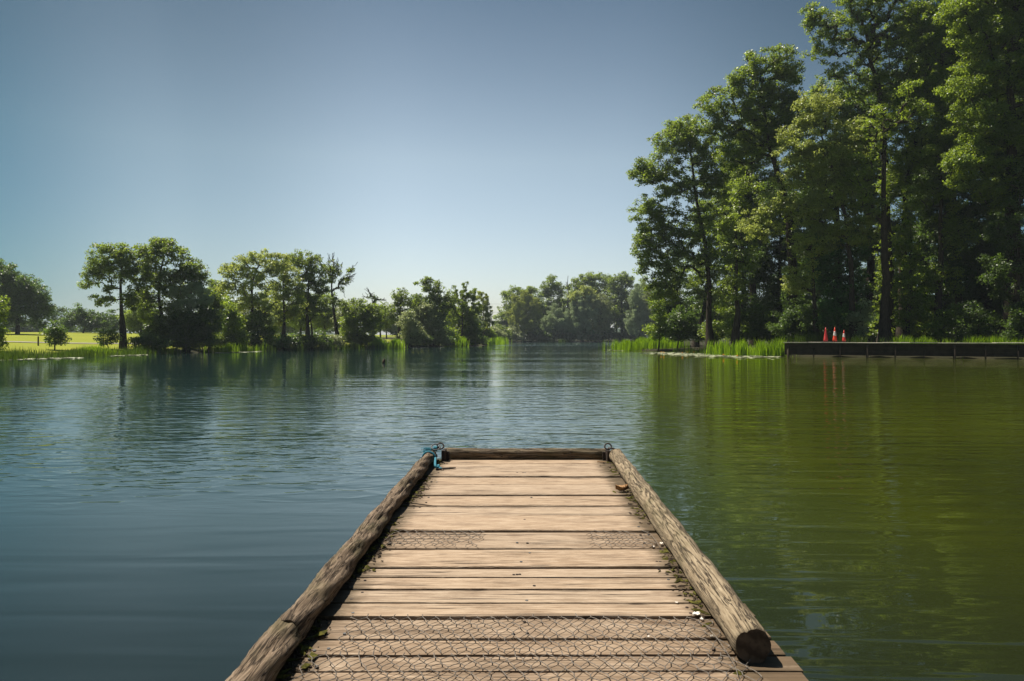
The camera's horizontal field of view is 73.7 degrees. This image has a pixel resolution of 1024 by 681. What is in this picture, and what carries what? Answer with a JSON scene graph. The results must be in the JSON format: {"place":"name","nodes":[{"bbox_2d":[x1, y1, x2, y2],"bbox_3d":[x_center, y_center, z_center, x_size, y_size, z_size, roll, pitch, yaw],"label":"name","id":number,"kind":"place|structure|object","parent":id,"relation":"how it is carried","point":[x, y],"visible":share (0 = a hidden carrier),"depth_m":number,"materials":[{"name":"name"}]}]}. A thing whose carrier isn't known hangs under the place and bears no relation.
{"place":"outdoors","nodes":[
{"label":"outdoors","id":0,"kind":"place"},
{"bbox_2d":[0,342,1023,680],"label":"water","id":1,"kind":"structure","parent":0,"point":[182,516],"depth_m":6.27,"materials":[{"name":"liquid"}]},
{"bbox_2d":[0,346,163,360],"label":"reeds","id":2,"kind":"object","parent":1,"relation":"on","point":[15,354],"visible":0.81,"depth_m":45.35,"materials":[{"name":"green plant"}]},
{"bbox_2d":[117,343,186,353],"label":"reeds","id":3,"kind":"object","parent":1,"relation":"on","point":[157,350],"visible":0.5,"depth_m":54.90,"materials":[{"name":"green plant"}]},
{"bbox_2d":[195,342,268,352],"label":"reeds","id":4,"kind":"object","parent":1,"relation":"on","point":[232,347],"visible":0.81,"depth_m":62.56,"materials":[{"name":"green plant"}]},
{"bbox_2d":[260,341,383,350],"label":"reeds","id":5,"kind":"object","parent":1,"relation":"on","point":[347,346],"visible":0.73,"depth_m":77.39,"materials":[{"name":"green plant"}]},
{"bbox_2d":[367,337,407,348],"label":"reeds","id":6,"kind":"object","parent":1,"relation":"on","point":[395,343],"visible":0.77,"depth_m":84.58,"materials":[{"name":"green plant"}]},
{"bbox_2d":[225,442,808,680],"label":"jetty","id":7,"kind":"object","parent":1,"relation":"in","point":[521,564],"visible":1,"depth_m":2.44,"materials":[{"name":"brown wood"}]},
{"bbox_2d":[275,460,447,680],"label":"dirt crumbs","id":8,"kind":"object","parent":7,"relation":"on","point":[294,667],"visible":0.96,"depth_m":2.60,"materials":[{"name":"brown soil"}]},
{"bbox_2d":[603,462,744,679],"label":"dirt crumbs","id":9,"kind":"object","parent":7,"relation":"on","point":[695,593],"visible":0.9,"depth_m":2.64,"materials":[{"name":"brown soil"}]},
{"bbox_2d":[598,336,689,350],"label":"reeds","id":10,"kind":"object","parent":1,"relation":"on","point":[640,343],"visible":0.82,"depth_m":69.10,"materials":[{"name":"green plant"}]},
{"bbox_2d":[649,352,779,357],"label":"lily pads","id":11,"kind":"object","parent":1,"relation":"on","point":[697,354],"visible":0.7,"depth_m":49.38,"materials":[{"name":"green plant"}]},
{"bbox_2d":[703,339,730,354],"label":"reeds","id":12,"kind":"object","parent":1,"relation":"on","point":[712,351],"visible":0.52,"depth_m":51.24,"materials":[{"name":"green plant"}]},
{"bbox_2d":[660,341,811,355],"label":"reeds","id":13,"kind":"object","parent":1,"relation":"on","point":[695,351],"visible":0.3,"depth_m":57.08,"materials":[{"name":"green plant"}]},
{"bbox_2d":[715,334,796,355],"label":"reeds","id":14,"kind":"object","parent":1,"relation":"on","point":[742,348],"visible":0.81,"depth_m":48.96,"materials":[{"name":"green plant"}]},
{"bbox_2d":[766,331,886,356],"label":"reeds","id":15,"kind":"object","parent":1,"relation":"on","point":[818,338],"visible":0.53,"depth_m":49.18,"materials":[{"name":"green plant"}]},
{"bbox_2d":[0,332,1023,358],"bbox_3d":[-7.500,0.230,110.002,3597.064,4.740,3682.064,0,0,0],"label":"ground","id":16,"kind":"structure","parent":0,"point":[29,339],"depth_m":65.55,"materials":[{"name":"green plant"}]},
{"bbox_2d":[0,295,11,349],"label":"shrub","id":17,"kind":"object","parent":16,"relation":"on","point":[4,307],"visible":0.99,"depth_m":47.02,"materials":[{"name":"green plant"}]},
{"bbox_2d":[8,316,47,331],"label":"broadleaf tree","id":18,"kind":"object","parent":16,"relation":"on","point":[28,328],"visible":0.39,"depth_m":168.95,"materials":[{"name":"green plant"}]},
{"bbox_2d":[0,258,56,333],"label":"broadleaf tree","id":19,"kind":"object","parent":16,"relation":"on","point":[24,293],"visible":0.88,"depth_m":91.15,"materials":[{"name":"green plant"}]},
{"bbox_2d":[39,319,71,349],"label":"shrub","id":20,"kind":"object","parent":16,"relation":"on","point":[55,333],"visible":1,"depth_m":51.89,"materials":[{"name":"green plant"}]},
{"bbox_2d":[57,302,115,332],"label":"broadleaf tree","id":21,"kind":"object","parent":16,"relation":"on","point":[85,319],"visible":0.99,"depth_m":119.33,"materials":[{"name":"green plant"}]},
{"bbox_2d":[93,328,123,348],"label":"shrub","id":22,"kind":"object","parent":16,"relation":"on","point":[107,341],"visible":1,"depth_m":55.83,"materials":[{"name":"green plant"}]},
{"bbox_2d":[76,242,156,348],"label":"alder tree","id":23,"kind":"object","parent":16,"relation":"on","point":[124,258],"visible":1,"depth_m":56.76,"materials":[{"name":"green plant"}]},
{"bbox_2d":[116,293,158,333],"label":"broadleaf tree","id":24,"kind":"object","parent":16,"relation":"on","point":[131,320],"visible":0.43,"depth_m":83.40,"materials":[{"name":"green plant"}]},
{"bbox_2d":[125,332,173,347],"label":"shrub","id":25,"kind":"object","parent":16,"relation":"on","point":[146,339],"visible":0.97,"depth_m":55.13,"materials":[{"name":"green plant"}]},
{"bbox_2d":[134,236,211,347],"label":"alder tree","id":26,"kind":"object","parent":16,"relation":"on","point":[189,271],"visible":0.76,"depth_m":59.54,"materials":[{"name":"green plant"}]},
{"bbox_2d":[139,303,227,351],"bbox_3d":[-28.363,-1.014,58.936,7.347,4.553,3.461,0,0,0],"label":"shrub","id":27,"kind":"object","parent":16,"relation":"on","point":[197,325],"visible":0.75,"depth_m":58.45,"materials":[{"name":"green plant"}]},
{"bbox_2d":[0,324,378,333],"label":"hedge","id":28,"kind":"object","parent":16,"relation":"on","point":[75,329],"visible":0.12,"depth_m":171.26,"materials":[{"name":"green plant"}]},
{"bbox_2d":[167,281,214,351],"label":"willow tree","id":29,"kind":"object","parent":16,"relation":"on","point":[195,290],"visible":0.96,"depth_m":59.19,"materials":[{"name":"green plant"}]},
{"bbox_2d":[195,287,229,350],"bbox_3d":[-27.236,-1.785,61.986,3.109,6.092,3.067,0,0,-24],"label":"shrub","id":30,"kind":"object","parent":16,"relation":"on","point":[217,305],"visible":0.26,"depth_m":61.82,"materials":[{"name":"green plant"}]},
{"bbox_2d":[215,295,251,346],"bbox_3d":[-27.002,-1.535,65.108,3.739,5.589,3.191,0,0,-35],"label":"shrub","id":31,"kind":"object","parent":16,"relation":"on","point":[233,324],"visible":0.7,"depth_m":64.75,"materials":[{"name":"green plant"}]},
{"bbox_2d":[216,248,292,349],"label":"willow tree","id":32,"kind":"object","parent":16,"relation":"on","point":[252,302],"visible":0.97,"depth_m":69.64,"materials":[{"name":"green plant"}]},
{"bbox_2d":[241,330,267,348],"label":"shrub","id":33,"kind":"object","parent":16,"relation":"on","point":[256,340],"visible":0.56,"depth_m":67.55,"materials":[{"name":"green plant"}]},
{"bbox_2d":[239,308,279,347],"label":"shrub","id":34,"kind":"object","parent":16,"relation":"on","point":[259,320],"visible":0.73,"depth_m":69.14,"materials":[{"name":"green plant"}]},
{"bbox_2d":[264,333,292,348],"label":"shrub","id":35,"kind":"object","parent":16,"relation":"on","point":[283,342],"visible":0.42,"depth_m":72.34,"materials":[{"name":"green plant"}]},
{"bbox_2d":[257,260,306,349],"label":"sycamore tree","id":36,"kind":"object","parent":16,"relation":"on","point":[284,296],"visible":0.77,"depth_m":73.25,"materials":[{"name":"green plant"}]},
{"bbox_2d":[287,331,315,347],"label":"shrub","id":37,"kind":"object","parent":16,"relation":"on","point":[307,340],"visible":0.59,"depth_m":75.76,"materials":[{"name":"green plant"}]},
{"bbox_2d":[286,291,319,335],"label":"broadleaf tree","id":38,"kind":"object","parent":16,"relation":"on","point":[298,323],"visible":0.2,"depth_m":94.75,"materials":[{"name":"green plant"}]},
{"bbox_2d":[284,248,331,348],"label":"oak tree","id":39,"kind":"object","parent":16,"relation":"on","point":[306,264],"visible":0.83,"depth_m":76.66,"materials":[{"name":"green plant"}]},
{"bbox_2d":[309,293,340,335],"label":"broadleaf tree","id":40,"kind":"object","parent":16,"relation":"on","point":[325,324],"visible":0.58,"depth_m":97.51,"materials":[{"name":"green plant"}]},
{"bbox_2d":[318,253,357,347],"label":"half dead tree","id":41,"kind":"object","parent":16,"relation":"on","point":[332,272],"visible":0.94,"depth_m":81.76,"materials":[{"name":"green plant"}]},
{"bbox_2d":[337,297,384,345],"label":"shrub","id":42,"kind":"object","parent":16,"relation":"on","point":[364,319],"visible":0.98,"depth_m":83.44,"materials":[{"name":"green plant"}]},
{"bbox_2d":[373,301,392,337],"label":"broadleaf tree","id":43,"kind":"object","parent":16,"relation":"on","point":[383,320],"visible":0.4,"depth_m":99.92,"materials":[{"name":"green plant"}]},
{"bbox_2d":[380,287,415,339],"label":"broadleaf tree","id":44,"kind":"object","parent":16,"relation":"on","point":[399,298],"visible":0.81,"depth_m":97.69,"materials":[{"name":"green plant"}]},
{"bbox_2d":[394,309,428,346],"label":"willow tree","id":45,"kind":"object","parent":16,"relation":"on","point":[409,324],"visible":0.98,"depth_m":93.97,"materials":[{"name":"green plant"}]},
{"bbox_2d":[409,300,454,346],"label":"willow tree","id":46,"kind":"object","parent":16,"relation":"on","point":[433,324],"visible":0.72,"depth_m":98.40,"materials":[{"name":"green plant"}]},
{"bbox_2d":[410,276,457,345],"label":"oak tree","id":47,"kind":"object","parent":16,"relation":"on","point":[446,301],"visible":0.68,"depth_m":99.50,"materials":[{"name":"green plant"}]},
{"bbox_2d":[445,281,482,338],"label":"birch tree","id":48,"kind":"object","parent":16,"relation":"on","point":[463,305],"visible":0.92,"depth_m":108.16,"materials":[{"name":"green plant"}]},
{"bbox_2d":[446,306,484,344],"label":"tree","id":49,"kind":"object","parent":16,"relation":"on","point":[471,331],"visible":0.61,"depth_m":109.83,"materials":[{"name":"green plant"}]},
{"bbox_2d":[476,290,494,344],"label":"birch tree","id":50,"kind":"object","parent":16,"relation":"on","point":[485,301],"visible":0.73,"depth_m":117.73,"materials":[{"name":"green plant"}]},
{"bbox_2d":[491,290,513,330],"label":"woodland tree","id":51,"kind":"object","parent":16,"relation":"on","point":[502,316],"visible":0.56,"depth_m":224.93,"materials":[{"name":"green plant"}]},
{"bbox_2d":[506,325,526,341],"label":"shrub","id":52,"kind":"object","parent":16,"relation":"on","point":[517,334],"visible":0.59,"depth_m":201.88,"materials":[{"name":"green plant"}]},
{"bbox_2d":[499,285,541,310],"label":"oak tree","id":53,"kind":"object","parent":16,"relation":"on","point":[531,289],"visible":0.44,"depth_m":214.36,"materials":[{"name":"green plant"}]},
{"bbox_2d":[504,290,542,341],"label":"willow tree","id":54,"kind":"object","parent":16,"relation":"on","point":[522,318],"visible":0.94,"depth_m":204.61,"materials":[{"name":"green plant"}]},
{"bbox_2d":[525,325,555,341],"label":"shrub","id":55,"kind":"object","parent":16,"relation":"on","point":[532,335],"visible":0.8,"depth_m":206.97,"materials":[{"name":"green plant"}]},
{"bbox_2d":[536,274,566,339],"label":"oak tree","id":56,"kind":"object","parent":16,"relation":"on","point":[557,288],"visible":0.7,"depth_m":215.14,"materials":[{"name":"green plant"}]},
{"bbox_2d":[540,303,570,340],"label":"willow tree","id":57,"kind":"object","parent":16,"relation":"on","point":[554,319],"visible":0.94,"depth_m":208.16,"materials":[{"name":"green plant"}]},
{"bbox_2d":[548,326,576,341],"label":"shrub","id":58,"kind":"object","parent":16,"relation":"on","point":[559,335],"visible":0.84,"depth_m":208.35,"materials":[{"name":"green plant"}]},
{"bbox_2d":[562,295,601,341],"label":"willow tree","id":59,"kind":"object","parent":16,"relation":"on","point":[581,314],"visible":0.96,"depth_m":207.89,"materials":[{"name":"green plant"}]},
{"bbox_2d":[567,285,598,341],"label":"broadleaf tree","id":60,"kind":"object","parent":16,"relation":"on","point":[585,291],"visible":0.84,"depth_m":209.14,"materials":[{"name":"green plant"}]},
{"bbox_2d":[568,271,611,340],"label":"oak tree","id":61,"kind":"object","parent":16,"relation":"on","point":[585,280],"visible":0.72,"depth_m":216.71,"materials":[{"name":"green plant"}]},
{"bbox_2d":[586,293,614,341],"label":"willow tree","id":62,"kind":"object","parent":16,"relation":"on","point":[602,304],"visible":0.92,"depth_m":208.18,"materials":[{"name":"green plant"}]},
{"bbox_2d":[594,327,623,341],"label":"shrub","id":63,"kind":"object","parent":16,"relation":"on","point":[608,336],"visible":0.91,"depth_m":208.32,"materials":[{"name":"green plant"}]},
{"bbox_2d":[599,289,631,331],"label":"woodland tree","id":64,"kind":"object","parent":16,"relation":"on","point":[613,297],"visible":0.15,"depth_m":224.69,"materials":[{"name":"green plant"}]},
{"bbox_2d":[604,271,634,338],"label":"oak tree","id":65,"kind":"object","parent":16,"relation":"on","point":[617,287],"visible":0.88,"depth_m":208.69,"materials":[{"name":"green plant"}]},
{"bbox_2d":[623,283,653,338],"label":"willow tree","id":66,"kind":"object","parent":16,"relation":"on","point":[639,316],"visible":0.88,"depth_m":201.88,"materials":[{"name":"green plant"}]},
{"bbox_2d":[642,295,671,350],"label":"tree","id":67,"kind":"object","parent":16,"relation":"on","point":[656,330],"visible":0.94,"depth_m":66.18,"materials":[{"name":"green plant"}]},
{"bbox_2d":[646,277,704,343],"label":"woodland tree","id":68,"kind":"object","parent":16,"relation":"on","point":[685,302],"visible":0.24,"depth_m":79.37,"materials":[{"name":"green plant"}]},
{"bbox_2d":[625,113,738,347],"bbox_3d":[15.180,-9.698,61.096,10.299,21.359,4.345,0,0,0],"label":"oak tree","id":69,"kind":"object","parent":16,"relation":"on","point":[683,138],"visible":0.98,"depth_m":60.57,"materials":[{"name":"green plant"}]},
{"bbox_2d":[660,304,704,349],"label":"shrub","id":70,"kind":"object","parent":16,"relation":"on","point":[678,321],"visible":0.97,"depth_m":65.10,"materials":[{"name":"green plant"}]},
{"bbox_2d":[671,199,744,346],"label":"woodland tree","id":71,"kind":"object","parent":16,"relation":"on","point":[694,286],"visible":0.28,"depth_m":73.61,"materials":[{"name":"green plant"}]},
{"bbox_2d":[697,319,730,342],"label":"shrub","id":72,"kind":"object","parent":16,"relation":"on","point":[719,334],"visible":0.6,"depth_m":61.81,"materials":[{"name":"green plant"}]},
{"bbox_2d":[718,315,743,339],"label":"shrub","id":73,"kind":"object","parent":16,"relation":"on","point":[729,324],"visible":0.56,"depth_m":57.89,"materials":[{"name":"green plant"}]},
{"bbox_2d":[710,173,767,344],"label":"woodland tree","id":74,"kind":"object","parent":16,"relation":"on","point":[722,224],"visible":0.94,"depth_m":56.72,"materials":[{"name":"green plant"}]},
{"bbox_2d":[693,110,786,344],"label":"woodland tree","id":75,"kind":"object","parent":16,"relation":"on","point":[710,215],"visible":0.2,"depth_m":67.62,"materials":[{"name":"green plant"}]},
{"bbox_2d":[714,166,778,344],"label":"woodland tree","id":76,"kind":"object","parent":16,"relation":"on","point":[728,312],"visible":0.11,"depth_m":69.62,"materials":[{"name":"green plant"}]},
{"bbox_2d":[690,43,810,342],"bbox_3d":[19.277,-11.636,54.922,9.962,24.633,4.195,0,0,0],"label":"oak tree","id":77,"kind":"object","parent":16,"relation":"on","point":[769,94],"visible":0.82,"depth_m":54.51,"materials":[{"name":"green plant"}]},
{"bbox_2d":[733,302,783,344],"bbox_3d":[21.127,-1.235,56.961,5.032,3.892,3.439,0,0,0],"label":"shrub","id":78,"kind":"object","parent":16,"relation":"on","point":[757,321],"visible":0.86,"depth_m":56.66,"materials":[{"name":"green plant"}]},
{"bbox_2d":[738,178,818,341],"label":"woodland tree","id":79,"kind":"object","parent":16,"relation":"on","point":[774,248],"visible":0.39,"depth_m":65.23,"materials":[{"name":"green plant"}]},
{"bbox_2d":[765,297,824,341],"bbox_3d":[22.108,-1.445,53.135,4.286,3.993,3.399,0,0,33],"label":"shrub","id":80,"kind":"object","parent":16,"relation":"on","point":[798,319],"visible":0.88,"depth_m":52.72,"materials":[{"name":"green plant"}]},
{"bbox_2d":[734,84,881,341],"bbox_3d":[22.688,-9.238,52.059,11.407,19.569,4.246,0,0,0],"label":"lime tree","id":81,"kind":"object","parent":16,"relation":"on","point":[808,158],"visible":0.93,"depth_m":51.58,"materials":[{"name":"green plant"}]},
{"bbox_2d":[780,210,843,336],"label":"woodland tree","id":82,"kind":"object","parent":16,"relation":"on","point":[793,287],"visible":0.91,"depth_m":51.79,"materials":[{"name":"green plant"}]},
{"bbox_2d":[780,181,844,326],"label":"woodland tree","id":83,"kind":"object","parent":16,"relation":"on","point":[809,299],"visible":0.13,"depth_m":61.33,"materials":[{"name":"green plant"}]},
{"bbox_2d":[813,299,846,339],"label":"shrub","id":84,"kind":"object","parent":16,"relation":"on","point":[829,319],"visible":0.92,"depth_m":50.78,"materials":[{"name":"green plant"}]},
{"bbox_2d":[800,229,871,333],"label":"broadleaf tree","id":85,"kind":"object","parent":16,"relation":"on","point":[837,289],"visible":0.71,"depth_m":52.50,"materials":[{"name":"green plant"}]},
{"bbox_2d":[784,77,891,306],"bbox_3d":[29.768,-11.547,62.964,9.404,24.781,6.022,0,0,0],"label":"woodland tree","id":86,"kind":"object","parent":16,"relation":"on","point":[839,115],"visible":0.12,"depth_m":62.21,"materials":[{"name":"green plant"}]},
{"bbox_2d":[843,298,876,341],"bbox_3d":[26.230,-1.332,51.517,2.375,3.765,1.929,0,0,0],"label":"shrub","id":87,"kind":"object","parent":16,"relation":"on","point":[858,317],"visible":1,"depth_m":51.29,"materials":[{"name":"green plant"}]},
{"bbox_2d":[799,0,937,341],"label":"ash tree","id":88,"kind":"object","parent":16,"relation":"on","point":[862,15],"visible":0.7,"depth_m":54.14,"materials":[{"name":"green plant"}]},
{"bbox_2d":[838,68,910,343],"bbox_3d":[33.751,-12.190,64.045,7.912,26.319,7.069,0,0,0],"label":"woodland tree","id":89,"kind":"object","parent":16,"relation":"on","point":[871,283],"visible":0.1,"depth_m":63.21,"materials":[{"name":"green plant"}]},
{"bbox_2d":[843,79,936,343],"bbox_3d":[27.942,-9.275,50.263,6.865,19.746,3.470,0,0,0],"label":"woodland tree","id":90,"kind":"object","parent":16,"relation":"on","point":[879,212],"visible":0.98,"depth_m":50.24,"materials":[{"name":"green plant"}]},
{"bbox_2d":[783,342,1023,359],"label":"landing stage","id":91,"kind":"object","parent":16,"relation":"on","point":[954,350],"visible":0.84,"depth_m":43.84,"materials":[{"name":"brown wood"}]},
{"bbox_2d":[889,184,941,337],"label":"tree","id":92,"kind":"object","parent":16,"relation":"on","point":[910,298],"visible":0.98,"depth_m":50.70,"materials":[{"name":"green plant"}]},
{"bbox_2d":[888,53,960,341],"bbox_3d":[37.644,-12.832,62.013,7.540,27.395,6.377,0,0,0],"label":"woodland tree","id":93,"kind":"object","parent":16,"relation":"on","point":[946,301],"visible":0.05,"depth_m":60.99,"materials":[{"name":"green plant"}]},
{"bbox_2d":[872,0,1005,343],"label":"broadleaf tree","id":94,"kind":"object","parent":16,"relation":"on","point":[927,45],"visible":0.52,"depth_m":52.52,"materials":[{"name":"green plant"}]},
{"bbox_2d":[916,308,962,342],"bbox_3d":[30.816,-0.884,49.079,3.222,2.892,2.248,0,0,-14],"label":"shrub","id":95,"kind":"object","parent":16,"relation":"on","point":[936,323],"visible":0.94,"depth_m":48.84,"materials":[{"name":"green plant"}]},
{"bbox_2d":[902,127,982,342],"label":"woodland tree","id":96,"kind":"object","parent":16,"relation":"on","point":[951,232],"visible":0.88,"depth_m":50.77,"materials":[{"name":"green plant"}]},
{"bbox_2d":[880,334,1023,343],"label":"reeds","id":97,"kind":"object","parent":16,"relation":"on","point":[972,340],"visible":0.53,"depth_m":44.92,"materials":[{"name":"green plant"}]},
{"bbox_2d":[931,310,972,342],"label":"shrub","id":98,"kind":"object","parent":16,"relation":"on","point":[963,325],"visible":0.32,"depth_m":53.46,"materials":[{"name":"green plant"}]},
{"bbox_2d":[899,89,1005,342],"bbox_3d":[35.429,-9.728,55.098,8.358,20.669,5.486,0,0,15],"label":"broadleaf tree","id":99,"kind":"object","parent":16,"relation":"on","point":[968,263],"visible":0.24,"depth_m":54.29,"materials":[{"name":"green plant"}]},
{"bbox_2d":[948,300,1003,341],"bbox_3d":[31.428,-1.068,46.090,3.495,3.303,2.202,0,0,-10],"label":"shrub","id":100,"kind":"object","parent":16,"relation":"on","point":[969,312],"visible":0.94,"depth_m":45.77,"materials":[{"name":"green plant"}]},
{"bbox_2d":[932,0,1023,341],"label":"broadleaf tree","id":101,"kind":"object","parent":16,"relation":"on","point":[997,25],"visible":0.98,"depth_m":46.52,"materials":[{"name":"green plant"}]},
{"bbox_2d":[958,311,1001,338],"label":"shrub","id":102,"kind":"object","parent":16,"relation":"on","point":[994,332],"visible":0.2,"depth_m":51.53,"materials":[{"name":"green plant"}]},
{"bbox_2d":[950,80,1023,342],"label":"woodland tree","id":103,"kind":"object","parent":16,"relation":"on","point":[980,293],"visible":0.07,"depth_m":57.10,"materials":[{"name":"green plant"}]},
{"bbox_2d":[974,155,1023,342],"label":"woodland tree","id":104,"kind":"object","parent":16,"relation":"on","point":[998,272],"visible":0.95,"depth_m":45.48,"materials":[{"name":"green plant"}]},
{"bbox_2d":[995,302,1023,342],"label":"shrub","id":105,"kind":"object","parent":16,"relation":"on","point":[1013,325],"visible":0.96,"depth_m":44.40,"materials":[{"name":"green plant"}]},
{"bbox_2d":[0,0,1023,334],"label":"sky","id":106,"kind":"structure","parent":0,"point":[491,145],"materials":[{"name":"blue"}]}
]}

